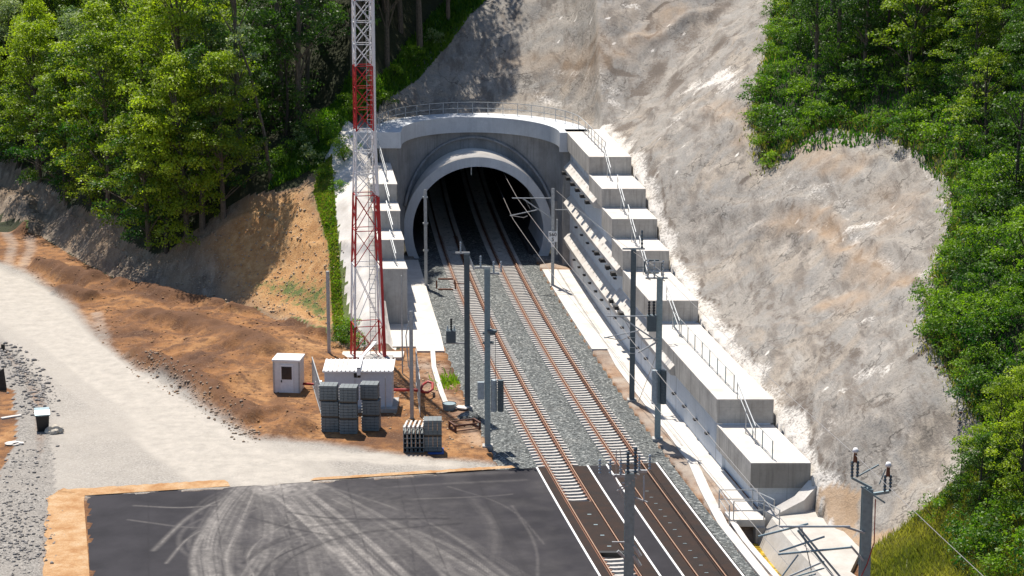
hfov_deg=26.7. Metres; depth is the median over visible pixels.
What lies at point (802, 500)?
splash wall
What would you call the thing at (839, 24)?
deciduous tree
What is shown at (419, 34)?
deciduous tree
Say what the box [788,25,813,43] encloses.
shrub
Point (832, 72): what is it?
shrub
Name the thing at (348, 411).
block bundle
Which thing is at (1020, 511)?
shrub
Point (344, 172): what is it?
concrete apron
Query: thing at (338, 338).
shrub
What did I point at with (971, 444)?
shrub
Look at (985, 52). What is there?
deciduous tree
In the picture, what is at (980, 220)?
shrub
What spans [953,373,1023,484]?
deciduous tree
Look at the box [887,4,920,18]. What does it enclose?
shrub
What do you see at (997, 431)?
shrub
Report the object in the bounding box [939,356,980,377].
shrub
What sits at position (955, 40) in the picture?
shrub
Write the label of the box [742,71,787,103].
shrub
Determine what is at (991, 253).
shrub
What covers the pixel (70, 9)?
deciduous tree
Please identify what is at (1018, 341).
shrub
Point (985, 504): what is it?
shrub
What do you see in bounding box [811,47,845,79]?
shrub
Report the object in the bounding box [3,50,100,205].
deciduous tree
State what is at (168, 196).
deciduous tree
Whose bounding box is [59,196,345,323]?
soil clods
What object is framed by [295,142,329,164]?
shrub
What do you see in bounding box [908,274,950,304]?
shrub
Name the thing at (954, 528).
shrub
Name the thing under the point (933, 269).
shrub
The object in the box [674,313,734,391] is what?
handrail
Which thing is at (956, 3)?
shrub
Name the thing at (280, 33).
deciduous tree
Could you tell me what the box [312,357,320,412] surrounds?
gate
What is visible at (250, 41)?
deciduous tree
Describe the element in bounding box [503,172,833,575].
overhead wire
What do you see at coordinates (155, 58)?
deciduous tree
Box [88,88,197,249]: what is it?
deciduous tree
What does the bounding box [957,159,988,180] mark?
shrub
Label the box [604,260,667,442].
catenary pole
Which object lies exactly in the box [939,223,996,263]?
shrub
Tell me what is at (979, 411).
shrub
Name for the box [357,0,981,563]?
shotcrete slope
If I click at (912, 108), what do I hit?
shrub
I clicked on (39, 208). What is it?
dirt slope
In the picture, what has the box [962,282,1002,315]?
shrub
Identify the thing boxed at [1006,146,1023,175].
shrub
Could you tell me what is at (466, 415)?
gravel heap
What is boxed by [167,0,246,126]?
deciduous tree
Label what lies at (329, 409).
block bundle
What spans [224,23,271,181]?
leaning tree
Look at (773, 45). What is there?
shrub
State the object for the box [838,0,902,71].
deciduous tree
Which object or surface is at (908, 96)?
shrub
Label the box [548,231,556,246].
distance sign
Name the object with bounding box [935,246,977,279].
shrub
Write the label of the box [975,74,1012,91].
shrub
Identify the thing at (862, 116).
shrub
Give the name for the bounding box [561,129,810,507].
retaining wall
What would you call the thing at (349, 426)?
block bundle
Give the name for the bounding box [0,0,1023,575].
hillside
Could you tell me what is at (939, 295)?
shrub
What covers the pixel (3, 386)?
stump post
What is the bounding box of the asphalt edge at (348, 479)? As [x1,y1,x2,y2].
[95,468,526,495]
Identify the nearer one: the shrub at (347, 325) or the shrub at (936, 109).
the shrub at (936, 109)
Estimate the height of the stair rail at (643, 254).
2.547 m
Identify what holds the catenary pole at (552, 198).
on the ballast bed
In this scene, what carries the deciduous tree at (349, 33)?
on the hillside
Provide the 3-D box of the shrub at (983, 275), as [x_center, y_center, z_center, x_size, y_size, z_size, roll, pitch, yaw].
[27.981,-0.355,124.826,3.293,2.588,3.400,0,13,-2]
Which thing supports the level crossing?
on the railway track at (555, 364)
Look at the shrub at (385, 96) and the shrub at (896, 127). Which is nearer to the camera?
the shrub at (896, 127)
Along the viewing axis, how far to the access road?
136.61 m
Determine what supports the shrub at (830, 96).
on the hillside
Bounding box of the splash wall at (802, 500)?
[765,478,816,526]
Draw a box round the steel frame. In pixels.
[448,418,480,432]
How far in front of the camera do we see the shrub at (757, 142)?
162.14 m
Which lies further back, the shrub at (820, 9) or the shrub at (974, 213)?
the shrub at (820, 9)
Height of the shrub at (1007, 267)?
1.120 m
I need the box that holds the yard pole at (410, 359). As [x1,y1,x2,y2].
[405,311,413,418]
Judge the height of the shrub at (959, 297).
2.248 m
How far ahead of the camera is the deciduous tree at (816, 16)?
163.84 m
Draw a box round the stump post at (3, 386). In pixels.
[0,368,6,389]
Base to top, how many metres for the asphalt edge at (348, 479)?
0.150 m
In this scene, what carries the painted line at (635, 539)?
on the crossing asphalt
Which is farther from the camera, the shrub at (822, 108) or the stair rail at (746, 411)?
the shrub at (822, 108)
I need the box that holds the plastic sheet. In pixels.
[5,441,23,445]
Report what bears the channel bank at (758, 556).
on the ground at (232, 335)
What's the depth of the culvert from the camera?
121.14 m
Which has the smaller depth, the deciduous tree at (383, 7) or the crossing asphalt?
the crossing asphalt
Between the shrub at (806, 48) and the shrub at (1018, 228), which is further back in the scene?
the shrub at (806, 48)
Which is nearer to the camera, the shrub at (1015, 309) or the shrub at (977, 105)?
the shrub at (1015, 309)
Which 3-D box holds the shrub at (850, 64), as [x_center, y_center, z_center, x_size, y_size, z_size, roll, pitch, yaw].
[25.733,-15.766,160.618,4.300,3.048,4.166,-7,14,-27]
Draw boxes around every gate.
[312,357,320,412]
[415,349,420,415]
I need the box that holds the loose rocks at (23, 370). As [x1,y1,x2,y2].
[0,341,60,417]
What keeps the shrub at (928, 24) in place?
on the hillside
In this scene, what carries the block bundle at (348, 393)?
on the block bundle at (348, 411)
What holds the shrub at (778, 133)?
on the hillside
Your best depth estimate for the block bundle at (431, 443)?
133.99 m
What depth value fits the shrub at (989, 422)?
112.60 m
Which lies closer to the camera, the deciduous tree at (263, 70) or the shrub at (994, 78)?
the shrub at (994, 78)
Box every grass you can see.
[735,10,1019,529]
[870,472,1023,575]
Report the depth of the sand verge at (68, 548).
118.31 m
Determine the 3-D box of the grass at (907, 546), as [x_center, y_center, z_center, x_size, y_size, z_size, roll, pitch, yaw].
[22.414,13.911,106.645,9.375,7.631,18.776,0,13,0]
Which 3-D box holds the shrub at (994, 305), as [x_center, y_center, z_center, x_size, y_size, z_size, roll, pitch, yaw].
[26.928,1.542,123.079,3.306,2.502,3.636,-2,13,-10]
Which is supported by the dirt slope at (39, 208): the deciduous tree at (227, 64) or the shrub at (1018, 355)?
the deciduous tree at (227, 64)
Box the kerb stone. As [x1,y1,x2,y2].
[0,414,21,419]
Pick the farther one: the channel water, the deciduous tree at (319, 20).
the deciduous tree at (319, 20)
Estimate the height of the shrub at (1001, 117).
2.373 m
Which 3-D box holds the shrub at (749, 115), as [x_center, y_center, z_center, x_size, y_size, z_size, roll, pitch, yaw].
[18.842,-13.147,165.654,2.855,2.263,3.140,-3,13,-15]
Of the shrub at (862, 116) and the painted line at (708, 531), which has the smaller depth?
the painted line at (708, 531)
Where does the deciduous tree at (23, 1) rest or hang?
on the hillside
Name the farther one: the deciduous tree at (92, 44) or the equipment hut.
the deciduous tree at (92, 44)
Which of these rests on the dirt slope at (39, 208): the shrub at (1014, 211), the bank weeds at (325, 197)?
the bank weeds at (325, 197)
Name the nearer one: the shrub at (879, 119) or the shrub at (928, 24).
the shrub at (879, 119)
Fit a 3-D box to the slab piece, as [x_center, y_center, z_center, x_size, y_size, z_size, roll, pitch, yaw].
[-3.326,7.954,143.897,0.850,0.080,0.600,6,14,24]
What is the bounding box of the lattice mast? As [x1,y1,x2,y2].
[342,0,403,359]
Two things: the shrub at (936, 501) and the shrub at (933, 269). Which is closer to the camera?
the shrub at (936, 501)
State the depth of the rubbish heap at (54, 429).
137.89 m
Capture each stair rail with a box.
[377,138,386,181]
[383,173,389,207]
[386,200,392,236]
[389,230,395,258]
[604,143,610,180]
[617,175,624,214]
[628,204,635,245]
[639,236,647,273]
[666,285,679,335]
[737,381,755,443]
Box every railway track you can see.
[427,176,641,575]
[460,167,725,575]
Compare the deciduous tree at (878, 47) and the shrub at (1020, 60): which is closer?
the shrub at (1020, 60)
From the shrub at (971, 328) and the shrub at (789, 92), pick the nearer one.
the shrub at (971, 328)
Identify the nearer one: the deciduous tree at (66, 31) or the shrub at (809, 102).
the shrub at (809, 102)
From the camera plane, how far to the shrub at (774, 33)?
176.20 m
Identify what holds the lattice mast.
on the ground at (232, 335)
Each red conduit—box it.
[394,388,423,392]
[420,380,433,393]
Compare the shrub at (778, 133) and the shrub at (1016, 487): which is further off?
the shrub at (778, 133)
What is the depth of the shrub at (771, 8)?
184.25 m
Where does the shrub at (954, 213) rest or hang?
on the hillside
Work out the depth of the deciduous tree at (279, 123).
189.55 m
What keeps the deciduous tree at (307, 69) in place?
on the hillside
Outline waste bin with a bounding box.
[34,407,49,431]
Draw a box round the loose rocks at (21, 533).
[0,434,88,575]
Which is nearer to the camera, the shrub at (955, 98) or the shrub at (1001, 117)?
the shrub at (1001, 117)
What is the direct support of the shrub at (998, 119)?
on the hillside
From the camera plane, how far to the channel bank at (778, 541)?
117.16 m
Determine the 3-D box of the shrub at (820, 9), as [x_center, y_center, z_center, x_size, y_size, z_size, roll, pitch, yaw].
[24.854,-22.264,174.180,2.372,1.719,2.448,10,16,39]
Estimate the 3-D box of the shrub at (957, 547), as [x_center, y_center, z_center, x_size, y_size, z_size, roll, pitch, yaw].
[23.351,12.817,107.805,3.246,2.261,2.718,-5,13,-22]
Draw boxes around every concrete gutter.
[557,269,682,445]
[559,270,766,523]
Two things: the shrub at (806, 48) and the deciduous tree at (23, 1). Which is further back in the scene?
the deciduous tree at (23, 1)
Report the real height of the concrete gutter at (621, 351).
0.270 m
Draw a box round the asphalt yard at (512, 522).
[86,468,597,575]
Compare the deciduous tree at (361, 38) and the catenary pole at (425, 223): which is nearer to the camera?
the catenary pole at (425, 223)
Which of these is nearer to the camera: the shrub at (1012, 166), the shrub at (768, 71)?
the shrub at (1012, 166)
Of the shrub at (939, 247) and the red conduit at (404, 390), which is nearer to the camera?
the shrub at (939, 247)
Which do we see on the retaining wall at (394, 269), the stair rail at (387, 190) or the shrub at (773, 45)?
the stair rail at (387, 190)
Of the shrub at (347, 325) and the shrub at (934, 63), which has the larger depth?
the shrub at (347, 325)
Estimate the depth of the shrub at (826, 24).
167.60 m
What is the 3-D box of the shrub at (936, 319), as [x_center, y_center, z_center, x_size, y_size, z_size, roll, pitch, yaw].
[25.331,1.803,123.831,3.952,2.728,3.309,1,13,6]
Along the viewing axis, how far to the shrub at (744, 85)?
168.14 m
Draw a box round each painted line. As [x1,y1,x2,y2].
[536,467,600,575]
[586,465,660,575]
[606,464,683,575]
[656,462,743,575]
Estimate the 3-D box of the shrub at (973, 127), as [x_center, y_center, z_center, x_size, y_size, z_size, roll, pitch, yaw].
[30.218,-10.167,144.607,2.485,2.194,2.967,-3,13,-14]
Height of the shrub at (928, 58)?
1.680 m
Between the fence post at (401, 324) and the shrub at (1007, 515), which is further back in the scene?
the fence post at (401, 324)
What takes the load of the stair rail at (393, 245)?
on the retaining wall at (394, 269)
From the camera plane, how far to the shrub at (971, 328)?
121.58 m
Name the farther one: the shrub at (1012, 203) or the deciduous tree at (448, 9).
the deciduous tree at (448, 9)
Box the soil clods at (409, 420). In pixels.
[384,359,481,448]
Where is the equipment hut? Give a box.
[322,341,398,412]
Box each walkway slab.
[389,324,415,347]
[405,260,444,352]
[542,269,608,351]
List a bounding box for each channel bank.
[730,521,778,575]
[758,517,830,575]
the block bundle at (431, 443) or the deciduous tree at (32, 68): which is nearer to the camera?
the block bundle at (431, 443)
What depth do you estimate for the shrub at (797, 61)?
166.56 m
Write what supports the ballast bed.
on the ground at (232, 335)
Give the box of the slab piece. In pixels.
[456,405,469,409]
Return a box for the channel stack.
[403,420,443,453]
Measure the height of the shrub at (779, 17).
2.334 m
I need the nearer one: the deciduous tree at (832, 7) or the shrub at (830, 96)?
the shrub at (830, 96)
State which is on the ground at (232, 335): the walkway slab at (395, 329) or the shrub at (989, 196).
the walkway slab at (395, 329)
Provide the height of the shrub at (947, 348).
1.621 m
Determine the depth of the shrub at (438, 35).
205.07 m
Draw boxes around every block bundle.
[319,382,338,401]
[320,398,338,417]
[321,418,339,431]
[339,384,358,402]
[339,402,357,419]
[339,418,358,433]
[360,381,379,399]
[361,413,380,430]
[362,397,380,415]
[423,416,441,435]
[424,436,441,451]
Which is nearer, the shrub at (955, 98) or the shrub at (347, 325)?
the shrub at (955, 98)
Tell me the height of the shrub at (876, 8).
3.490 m
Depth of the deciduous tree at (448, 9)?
207.44 m
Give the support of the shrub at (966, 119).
on the hillside
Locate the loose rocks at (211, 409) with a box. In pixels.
[126,347,261,442]
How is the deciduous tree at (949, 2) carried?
on the hillside
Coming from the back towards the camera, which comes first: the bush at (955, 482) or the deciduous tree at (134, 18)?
the deciduous tree at (134, 18)
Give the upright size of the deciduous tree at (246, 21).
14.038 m
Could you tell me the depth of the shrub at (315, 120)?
184.54 m
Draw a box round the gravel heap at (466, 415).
[457,411,480,420]
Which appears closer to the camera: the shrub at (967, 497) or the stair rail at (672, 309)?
the shrub at (967, 497)
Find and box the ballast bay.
[563,470,623,574]
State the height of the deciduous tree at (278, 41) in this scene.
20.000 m
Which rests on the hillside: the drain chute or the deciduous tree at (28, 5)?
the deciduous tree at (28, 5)
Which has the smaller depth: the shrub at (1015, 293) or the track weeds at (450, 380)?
the shrub at (1015, 293)
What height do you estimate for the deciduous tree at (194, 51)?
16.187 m
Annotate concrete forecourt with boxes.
[758,506,858,575]
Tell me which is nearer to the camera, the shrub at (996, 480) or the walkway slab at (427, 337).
the shrub at (996, 480)
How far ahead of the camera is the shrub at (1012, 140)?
139.06 m
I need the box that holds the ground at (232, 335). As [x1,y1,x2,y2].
[0,221,858,575]
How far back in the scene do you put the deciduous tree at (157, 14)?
197.83 m
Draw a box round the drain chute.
[430,349,455,410]
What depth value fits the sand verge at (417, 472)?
129.69 m
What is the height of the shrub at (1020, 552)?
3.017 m
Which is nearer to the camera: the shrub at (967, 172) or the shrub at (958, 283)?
the shrub at (958, 283)
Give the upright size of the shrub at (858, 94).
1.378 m
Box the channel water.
[752,543,781,575]
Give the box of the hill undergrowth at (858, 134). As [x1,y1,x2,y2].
[762,0,1023,451]
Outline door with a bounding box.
[280,365,293,392]
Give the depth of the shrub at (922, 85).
153.81 m
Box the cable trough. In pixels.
[667,432,768,575]
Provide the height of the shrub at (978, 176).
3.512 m
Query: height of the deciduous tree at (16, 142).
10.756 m
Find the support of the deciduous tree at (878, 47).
on the hillside
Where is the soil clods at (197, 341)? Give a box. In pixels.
[32,257,346,439]
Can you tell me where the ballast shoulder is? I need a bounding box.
[660,464,756,575]
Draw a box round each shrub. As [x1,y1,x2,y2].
[254,151,286,173]
[268,146,295,166]
[270,134,311,157]
[290,120,311,136]
[291,128,317,149]
[295,109,341,142]
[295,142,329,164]
[310,162,336,179]
[319,111,347,125]
[326,325,353,343]
[327,134,362,161]
[328,179,349,191]
[334,90,369,113]
[336,315,361,333]
[340,74,384,105]
[342,330,368,347]
[376,89,400,105]
[389,62,403,75]
[400,44,430,60]
[424,27,445,43]
[735,72,771,101]
[738,102,773,126]
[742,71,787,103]
[746,130,777,146]
[751,104,791,129]
[752,41,782,56]
[753,62,772,75]
[755,100,804,136]
[756,16,788,37]
[756,150,781,167]
[760,1,783,17]
[761,19,791,37]
[764,60,788,77]
[770,115,812,141]
[772,17,819,44]
[774,46,790,57]
[776,51,810,80]
[777,87,793,97]
[779,29,793,41]
[785,74,817,94]
[785,79,811,105]
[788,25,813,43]
[796,35,822,53]
[798,99,837,126]
[799,96,824,112]
[800,10,853,42]
[808,4,829,16]
[811,30,851,63]
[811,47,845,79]
[816,73,866,104]
[818,103,858,122]
[819,39,859,72]
[820,22,836,32]
[821,71,852,89]
[830,1,878,35]
[831,58,880,91]
[833,6,862,27]
[841,29,887,58]
[848,0,901,28]
[849,26,865,43]
[852,89,869,102]
[852,113,870,125]
[862,57,891,77]
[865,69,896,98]
[867,105,903,132]
[883,23,931,55]
[883,109,931,143]
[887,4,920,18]
[889,70,914,84]
[898,89,933,116]
[898,103,930,128]
[902,20,944,45]
[902,89,922,103]
[907,285,958,316]
[907,490,950,521]
[908,113,952,143]
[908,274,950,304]
[910,315,955,344]
[915,63,950,92]
[918,60,945,77]
[919,139,947,155]
[919,296,984,338]
[920,94,950,113]
[923,50,947,65]
[924,255,960,277]
[929,299,962,317]
[930,97,955,121]
[932,239,964,258]
[932,334,961,358]
[934,198,980,228]
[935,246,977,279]
[935,484,968,505]
[936,173,971,199]
[938,69,969,97]
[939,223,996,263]
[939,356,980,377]
[940,0,968,12]
[940,97,983,123]
[940,158,963,172]
[940,507,994,550]
[941,27,990,55]
[942,291,982,320]
[943,522,997,559]
[944,120,982,148]
[944,360,1011,404]
[946,124,982,157]
[946,186,985,210]
[946,468,979,487]
[948,99,984,136]
[949,0,971,22]
[950,272,984,294]
[950,422,1005,466]
[951,518,1009,569]
[953,85,978,99]
[953,307,1018,347]
[954,293,1013,330]
[955,212,1023,263]
[956,435,1022,477]
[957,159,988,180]
[957,180,1006,216]
[957,193,1012,230]
[958,222,990,241]
[958,486,984,509]
[959,341,1008,365]
[960,255,985,276]
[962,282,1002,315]
[963,258,1021,299]
[965,353,1020,398]
[967,151,1023,196]
[968,158,997,182]
[968,488,1023,542]
[969,399,1003,419]
[969,545,1021,575]
[971,492,1007,515]
[972,421,1015,452]
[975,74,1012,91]
[975,246,1017,270]
[979,89,1016,109]
[980,494,1023,552]
[981,462,1012,498]
[982,282,1023,314]
[983,209,1012,236]
[983,396,1022,452]
[986,179,1023,214]
[988,162,1020,181]
[989,104,1014,131]
[990,139,1010,155]
[991,13,1023,53]
[991,100,1023,138]
[992,265,1018,276]
[994,56,1023,71]
[994,212,1023,259]
[994,525,1023,567]
[995,298,1023,327]
[999,267,1023,291]
[1002,125,1023,145]
[1004,204,1023,223]
[1004,471,1022,492]
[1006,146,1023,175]
[1007,194,1023,210]
[1008,351,1023,363]
[1009,188,1023,216]
[1010,526,1023,575]
[1012,331,1023,348]
[1013,54,1023,71]
[1015,243,1023,282]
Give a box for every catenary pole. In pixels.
[423,189,428,288]
[436,242,474,411]
[475,256,503,450]
[510,188,568,287]
[598,447,650,575]
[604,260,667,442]
[622,230,662,402]
[758,448,891,575]
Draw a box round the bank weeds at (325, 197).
[313,154,345,342]
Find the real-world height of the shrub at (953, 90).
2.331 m
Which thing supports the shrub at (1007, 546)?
on the hillside
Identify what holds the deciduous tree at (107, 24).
on the hillside
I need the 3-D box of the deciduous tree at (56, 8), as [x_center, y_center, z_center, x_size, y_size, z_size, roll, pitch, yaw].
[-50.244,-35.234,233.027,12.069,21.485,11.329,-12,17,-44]
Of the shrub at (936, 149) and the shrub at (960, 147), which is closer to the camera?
the shrub at (960, 147)
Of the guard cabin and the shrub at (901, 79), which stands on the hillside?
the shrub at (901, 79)
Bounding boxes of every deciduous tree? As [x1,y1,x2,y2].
[0,0,44,135]
[0,0,64,93]
[0,1,14,94]
[0,19,72,184]
[0,56,21,153]
[0,72,44,168]
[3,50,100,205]
[5,0,84,149]
[11,0,98,92]
[24,0,67,83]
[24,0,92,49]
[34,11,91,145]
[41,0,155,157]
[41,87,120,205]
[51,28,146,213]
[53,0,126,116]
[75,112,157,230]
[82,0,195,109]
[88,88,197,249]
[95,0,191,182]
[111,0,232,112]
[112,0,260,184]
[114,0,167,88]
[117,123,214,253]
[120,49,234,236]
[150,0,262,84]
[157,43,228,231]
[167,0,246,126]
[169,10,248,175]
[177,50,273,219]
[198,0,283,165]
[230,32,284,126]
[238,1,304,98]
[240,27,306,133]
[240,67,280,140]
[242,26,292,107]
[243,0,311,128]
[252,0,348,128]
[253,24,323,135]
[255,40,305,107]
[268,0,349,96]
[309,0,380,88]
[316,0,333,46]
[355,1,364,68]
[377,0,398,68]
[382,0,385,12]
[397,0,402,33]
[416,0,422,49]
[446,0,449,20]
[770,0,819,31]
[779,0,819,55]
[788,0,842,76]
[830,0,835,16]
[837,0,841,50]
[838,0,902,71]
[850,0,929,57]
[863,0,962,93]
[883,0,950,56]
[926,0,963,23]
[928,0,1009,98]
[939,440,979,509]
[942,45,1023,152]
[950,432,1005,515]
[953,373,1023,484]
[958,0,1023,66]
[977,69,1023,198]
[983,399,1023,511]
[986,363,1023,463]
[995,0,1023,125]
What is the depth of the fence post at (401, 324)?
152.15 m
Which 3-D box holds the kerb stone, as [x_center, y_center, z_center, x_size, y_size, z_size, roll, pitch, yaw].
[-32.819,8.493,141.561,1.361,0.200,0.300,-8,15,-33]
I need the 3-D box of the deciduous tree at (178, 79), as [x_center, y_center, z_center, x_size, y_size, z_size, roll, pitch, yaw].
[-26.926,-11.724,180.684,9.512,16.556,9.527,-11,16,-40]
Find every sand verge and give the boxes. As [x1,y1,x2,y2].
[43,488,88,575]
[60,480,229,494]
[311,465,516,479]
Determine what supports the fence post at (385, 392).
on the ground at (232, 335)
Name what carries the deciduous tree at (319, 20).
on the hillside
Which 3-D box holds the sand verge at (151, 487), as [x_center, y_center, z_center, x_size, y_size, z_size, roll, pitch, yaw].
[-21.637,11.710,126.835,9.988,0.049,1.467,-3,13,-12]
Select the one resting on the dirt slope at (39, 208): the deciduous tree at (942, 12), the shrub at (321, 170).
the shrub at (321, 170)
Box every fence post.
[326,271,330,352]
[385,377,385,408]
[401,275,402,373]
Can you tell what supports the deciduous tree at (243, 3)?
on the hillside
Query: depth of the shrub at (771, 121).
162.02 m
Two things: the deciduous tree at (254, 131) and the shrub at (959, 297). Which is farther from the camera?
the deciduous tree at (254, 131)
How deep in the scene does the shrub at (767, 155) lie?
159.80 m
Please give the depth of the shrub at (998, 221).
131.25 m
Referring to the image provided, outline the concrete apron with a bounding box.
[325,121,395,349]
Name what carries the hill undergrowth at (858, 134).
on the hillside
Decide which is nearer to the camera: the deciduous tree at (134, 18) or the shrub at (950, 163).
the shrub at (950, 163)
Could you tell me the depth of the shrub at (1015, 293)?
122.69 m
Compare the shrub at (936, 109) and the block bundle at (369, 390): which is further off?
the shrub at (936, 109)
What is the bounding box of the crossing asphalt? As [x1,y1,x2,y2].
[587,465,681,575]
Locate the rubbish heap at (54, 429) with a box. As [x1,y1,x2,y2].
[44,424,63,434]
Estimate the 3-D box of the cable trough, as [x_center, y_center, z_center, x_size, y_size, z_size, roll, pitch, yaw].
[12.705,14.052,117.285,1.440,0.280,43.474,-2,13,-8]
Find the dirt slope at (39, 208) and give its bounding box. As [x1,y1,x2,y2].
[0,113,391,350]
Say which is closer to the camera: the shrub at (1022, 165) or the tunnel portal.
the shrub at (1022, 165)
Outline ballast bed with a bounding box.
[414,168,673,469]
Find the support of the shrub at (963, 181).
on the hillside
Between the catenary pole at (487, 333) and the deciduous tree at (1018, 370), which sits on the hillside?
the deciduous tree at (1018, 370)
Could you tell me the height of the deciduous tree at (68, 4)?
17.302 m
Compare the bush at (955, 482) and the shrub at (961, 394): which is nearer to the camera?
the bush at (955, 482)
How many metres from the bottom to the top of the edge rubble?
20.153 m
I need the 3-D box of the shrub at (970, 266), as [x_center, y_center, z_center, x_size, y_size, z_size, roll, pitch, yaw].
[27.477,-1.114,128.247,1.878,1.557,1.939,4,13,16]
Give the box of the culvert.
[725,512,765,542]
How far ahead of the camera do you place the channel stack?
133.89 m
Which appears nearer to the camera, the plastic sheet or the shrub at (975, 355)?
the shrub at (975, 355)
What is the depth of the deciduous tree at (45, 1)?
225.82 m
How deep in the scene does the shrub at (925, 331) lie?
124.92 m
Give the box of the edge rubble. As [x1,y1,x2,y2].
[744,15,990,517]
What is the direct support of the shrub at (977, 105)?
on the hillside
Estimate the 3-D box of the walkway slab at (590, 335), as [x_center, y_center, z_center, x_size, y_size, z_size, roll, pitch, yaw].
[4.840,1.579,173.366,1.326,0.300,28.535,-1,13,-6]
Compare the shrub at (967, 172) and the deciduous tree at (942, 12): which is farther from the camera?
the deciduous tree at (942, 12)
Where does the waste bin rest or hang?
on the access road
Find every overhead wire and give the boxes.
[491,169,796,574]
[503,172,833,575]
[557,191,982,575]
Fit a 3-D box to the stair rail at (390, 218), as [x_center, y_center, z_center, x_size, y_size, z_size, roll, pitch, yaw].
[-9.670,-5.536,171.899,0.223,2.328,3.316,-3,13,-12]
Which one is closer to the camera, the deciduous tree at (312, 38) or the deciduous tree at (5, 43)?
the deciduous tree at (312, 38)
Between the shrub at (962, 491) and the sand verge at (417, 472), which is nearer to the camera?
the shrub at (962, 491)
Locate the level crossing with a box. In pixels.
[538,463,741,575]
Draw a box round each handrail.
[367,102,605,153]
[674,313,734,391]
[718,489,779,524]
[752,421,772,458]
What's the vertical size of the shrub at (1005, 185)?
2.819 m
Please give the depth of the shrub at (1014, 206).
131.92 m
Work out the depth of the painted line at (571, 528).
120.50 m
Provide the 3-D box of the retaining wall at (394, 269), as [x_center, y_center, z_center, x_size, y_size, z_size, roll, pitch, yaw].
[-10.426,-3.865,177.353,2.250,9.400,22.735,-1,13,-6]
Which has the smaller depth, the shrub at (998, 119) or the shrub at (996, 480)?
the shrub at (996, 480)
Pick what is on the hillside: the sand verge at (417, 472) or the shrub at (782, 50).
the shrub at (782, 50)
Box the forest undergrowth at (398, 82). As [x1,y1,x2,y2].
[268,0,486,189]
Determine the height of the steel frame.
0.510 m
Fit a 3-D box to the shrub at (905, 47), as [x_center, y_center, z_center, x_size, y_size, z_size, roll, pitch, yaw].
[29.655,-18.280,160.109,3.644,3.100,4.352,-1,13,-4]
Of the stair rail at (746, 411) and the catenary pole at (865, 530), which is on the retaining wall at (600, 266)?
the stair rail at (746, 411)
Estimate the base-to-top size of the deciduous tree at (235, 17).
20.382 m
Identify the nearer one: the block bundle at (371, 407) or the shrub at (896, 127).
the block bundle at (371, 407)
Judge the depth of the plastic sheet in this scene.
135.40 m
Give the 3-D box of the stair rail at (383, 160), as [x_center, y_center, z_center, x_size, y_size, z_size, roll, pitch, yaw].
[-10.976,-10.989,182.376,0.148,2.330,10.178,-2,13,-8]
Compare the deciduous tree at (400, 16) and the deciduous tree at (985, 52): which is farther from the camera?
the deciduous tree at (400, 16)
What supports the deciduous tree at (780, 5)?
on the hillside
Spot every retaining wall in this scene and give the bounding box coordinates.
[368,163,407,323]
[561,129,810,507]
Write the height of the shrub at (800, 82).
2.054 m
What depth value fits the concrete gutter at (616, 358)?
157.27 m
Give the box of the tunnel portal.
[348,113,584,264]
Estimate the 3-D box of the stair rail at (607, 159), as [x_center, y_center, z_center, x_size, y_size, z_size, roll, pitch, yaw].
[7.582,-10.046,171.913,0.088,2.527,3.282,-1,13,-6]
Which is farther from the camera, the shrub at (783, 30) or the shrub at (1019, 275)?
the shrub at (783, 30)
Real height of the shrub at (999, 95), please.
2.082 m
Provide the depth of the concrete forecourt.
117.17 m
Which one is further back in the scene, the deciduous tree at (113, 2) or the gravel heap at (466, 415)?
the deciduous tree at (113, 2)
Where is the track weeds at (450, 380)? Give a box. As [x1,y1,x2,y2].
[428,368,460,391]
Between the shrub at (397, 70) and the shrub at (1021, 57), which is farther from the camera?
the shrub at (397, 70)
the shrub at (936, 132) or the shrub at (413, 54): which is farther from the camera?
the shrub at (413, 54)
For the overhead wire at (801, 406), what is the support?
attached to the catenary pole at (631, 398)
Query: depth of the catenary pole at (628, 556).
93.33 m
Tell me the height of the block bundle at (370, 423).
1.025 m
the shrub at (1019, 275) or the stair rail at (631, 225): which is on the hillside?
the shrub at (1019, 275)
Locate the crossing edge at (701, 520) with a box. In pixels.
[658,463,745,575]
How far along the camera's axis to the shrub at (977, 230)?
133.00 m
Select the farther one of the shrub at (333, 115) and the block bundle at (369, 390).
the shrub at (333, 115)
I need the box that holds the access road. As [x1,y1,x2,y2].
[0,261,497,575]
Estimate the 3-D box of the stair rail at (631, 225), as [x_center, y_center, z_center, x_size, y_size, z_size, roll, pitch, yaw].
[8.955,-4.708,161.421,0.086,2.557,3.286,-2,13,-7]
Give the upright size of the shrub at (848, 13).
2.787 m
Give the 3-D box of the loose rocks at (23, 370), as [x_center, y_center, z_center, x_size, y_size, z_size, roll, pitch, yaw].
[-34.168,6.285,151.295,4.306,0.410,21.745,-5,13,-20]
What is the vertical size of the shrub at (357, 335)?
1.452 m
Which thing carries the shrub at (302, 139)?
on the hillside
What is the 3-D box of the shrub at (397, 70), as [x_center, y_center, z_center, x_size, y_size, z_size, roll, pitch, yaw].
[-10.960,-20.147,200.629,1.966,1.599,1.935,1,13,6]
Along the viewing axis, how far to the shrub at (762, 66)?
170.68 m
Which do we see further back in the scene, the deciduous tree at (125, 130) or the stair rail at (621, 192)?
the deciduous tree at (125, 130)
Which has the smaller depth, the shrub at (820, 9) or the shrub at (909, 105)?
the shrub at (909, 105)
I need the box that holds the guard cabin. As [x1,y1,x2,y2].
[272,353,304,392]

